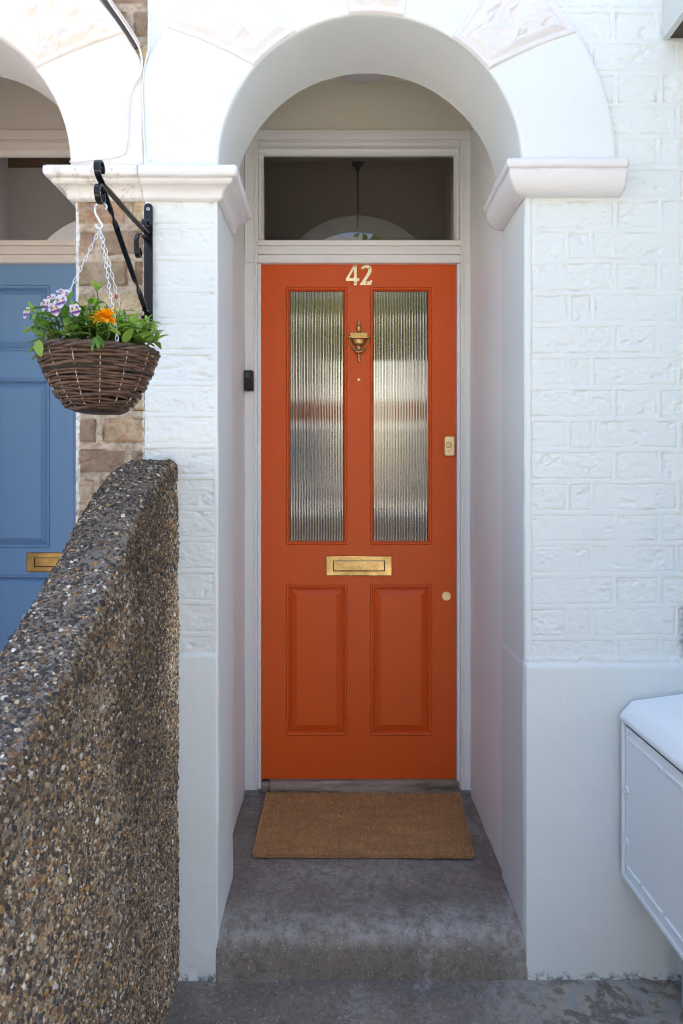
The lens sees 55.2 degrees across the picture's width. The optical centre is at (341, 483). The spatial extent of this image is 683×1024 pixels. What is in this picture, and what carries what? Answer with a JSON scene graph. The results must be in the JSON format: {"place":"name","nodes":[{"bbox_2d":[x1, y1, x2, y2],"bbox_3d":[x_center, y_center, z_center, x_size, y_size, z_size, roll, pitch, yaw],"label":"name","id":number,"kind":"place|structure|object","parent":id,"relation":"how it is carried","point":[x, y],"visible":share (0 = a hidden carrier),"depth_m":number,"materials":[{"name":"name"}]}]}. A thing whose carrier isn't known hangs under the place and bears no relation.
{"place":"outdoors","nodes":[
{"label":"outdoors","id":0,"kind":"place"},
{"bbox_2d":[163,979,682,1023],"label":"path","id":1,"kind":"structure","parent":0,"point":[354,1001],"depth_m":1.64,"materials":[{"name":"concrete"}]},
{"bbox_2d":[0,459,179,1023],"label":"garden wall","id":2,"kind":"structure","parent":1,"relation":"on","point":[89,813],"depth_m":1.19,"materials":[{"name":"concrete"}]},
{"bbox_2d":[216,792,527,981],"bbox_3d":[0.060,1.245,2.133,0.864,0.152,0.842,0,0,0],"label":"doorstep","id":3,"kind":"object","parent":1,"relation":"on","point":[396,919],"visible":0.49,"depth_m":1.77,"materials":[{"name":"concrete"}]},
{"bbox_2d":[252,791,475,858],"bbox_3d":[0.079,1.161,2.245,0.736,0.020,0.432,0,0,0],"label":"doormat","id":4,"kind":"object","parent":3,"relation":"on","point":[418,825],"visible":1,"depth_m":2.21,"materials":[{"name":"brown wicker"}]},
{"bbox_2d":[682,960,682,1007],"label":"gas pipe","id":5,"kind":"object","parent":1,"relation":"on","point":[682,983],"visible":0.38,"depth_m":1.62,"materials":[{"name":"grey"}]},
{"label":"garden ground","id":6,"kind":"structure","parent":0,"visible":0},
{"bbox_2d":[0,0,147,651],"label":"terraced house","id":7,"kind":"structure","parent":6,"relation":"on","point":[69,71],"depth_m":2.46,"materials":[{"name":"paint"}]},
{"bbox_2d":[0,265,75,651],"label":"door","id":8,"kind":"structure","parent":7,"relation":"in","point":[38,434],"depth_m":2.49,"materials":[{"name":"blue paint"}]},
{"bbox_2d":[69,0,142,162],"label":"cable","id":9,"kind":"object","parent":7,"relation":"attached to","point":[132,88],"visible":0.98,"depth_m":1.71,"materials":[{"name":"white plastic"}]},
{"bbox_2d":[103,0,137,48],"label":"cable","id":10,"kind":"object","parent":7,"relation":"attached to","point":[114,14],"visible":1,"depth_m":1.71,"materials":[{"name":"brown plastic"}]},
{"bbox_2d":[110,0,140,45],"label":"cable","id":11,"kind":"object","parent":7,"relation":"attached to","point":[125,21],"visible":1,"depth_m":1.71,"materials":[{"name":"beige plastic"}]},
{"bbox_2d":[137,0,682,981],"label":"terraced house","id":12,"kind":"structure","parent":6,"relation":"on","point":[419,442],"depth_m":1.77,"materials":[{"name":"white paint"}]},
{"bbox_2d":[93,160,152,330],"bbox_3d":[-0.507,-0.569,1.536,0.022,0.334,0.368,0,0,0],"label":"wall bracket","id":13,"kind":"object","parent":12,"relation":"attached to","point":[146,229],"depth_m":1.62,"materials":[{"name":"black metal"}]},
{"bbox_2d":[33,203,160,414],"bbox_3d":[-0.512,-0.371,1.378,0.253,0.447,0.253,0,0,0],"label":"hanging basket","id":14,"kind":"object","parent":13,"relation":"hanging from","point":[111,377],"visible":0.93,"depth_m":1.30,"materials":[{"name":"brown wicker"}]},
{"bbox_2d":[23,289,107,360],"bbox_3d":[-0.564,-0.316,1.372,0.191,0.161,0.275,0,0,-25],"label":"pansy plant","id":15,"kind":"object","parent":14,"relation":"in","point":[57,306],"visible":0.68,"depth_m":1.32,"materials":[{"name":"green plant"}]},
{"bbox_2d":[71,279,130,351],"bbox_3d":[-0.488,-0.335,1.354,0.153,0.162,0.271,0,0,0],"label":"marigold plant","id":16,"kind":"object","parent":14,"relation":"in","point":[103,315],"visible":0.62,"depth_m":1.31,"materials":[{"name":"green plant"}]},
{"bbox_2d":[93,294,167,357],"bbox_3d":[-0.449,-0.328,1.379,0.165,0.135,0.238,0,0,-23],"label":"leafy plant","id":17,"kind":"object","parent":14,"relation":"in","point":[134,333],"visible":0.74,"depth_m":1.34,"materials":[{"name":"green plant"}]},
{"bbox_2d":[142,0,150,160],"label":"cable","id":18,"kind":"object","parent":12,"relation":"attached to","point":[149,159],"visible":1,"depth_m":1.71,"materials":[{"name":"white paint"}]},
{"bbox_2d":[351,161,364,239],"bbox_3d":[0.083,-1.299,3.324,0.250,0.760,0.250,0,0,0],"label":"pendant light","id":19,"kind":"object","parent":12,"relation":"hanging from","point":[357,165],"visible":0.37,"depth_m":3.32,"materials":[{"name":"black plastic"}]},
{"bbox_2d":[262,265,455,778],"bbox_3d":[0.066,0.140,2.498,0.739,1.966,0.071,0,0,0],"label":"door","id":20,"kind":"structure","parent":12,"relation":"in","point":[359,361],"depth_m":2.49,"materials":[{"name":"orange paint"}]},
{"bbox_2d":[339,74,387,82],"bbox_3d":[0.075,-1.472,2.224,0.240,0.114,0.240,0,0,0],"label":"ceiling light","id":21,"kind":"object","parent":12,"relation":"attached to","point":[362,78],"visible":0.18,"depth_m":2.29,"materials":[{"name":"grey plastic"}]},
{"bbox_2d":[619,694,682,959],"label":"meter box","id":22,"kind":"object","parent":12,"relation":"attached to","point":[652,801],"visible":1,"depth_m":1.54,"materials":[{"name":"white plastic"}]},
{"bbox_2d":[621,721,682,959],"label":"door","id":23,"kind":"structure","parent":22,"relation":"in","point":[651,787],"depth_m":1.53,"materials":[{"name":"white plastic"}]},
{"bbox_2d":[662,0,682,39],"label":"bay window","id":24,"kind":"structure","parent":12,"relation":"in","point":[672,10],"depth_m":1.69,"materials":[{"name":"white paint"}]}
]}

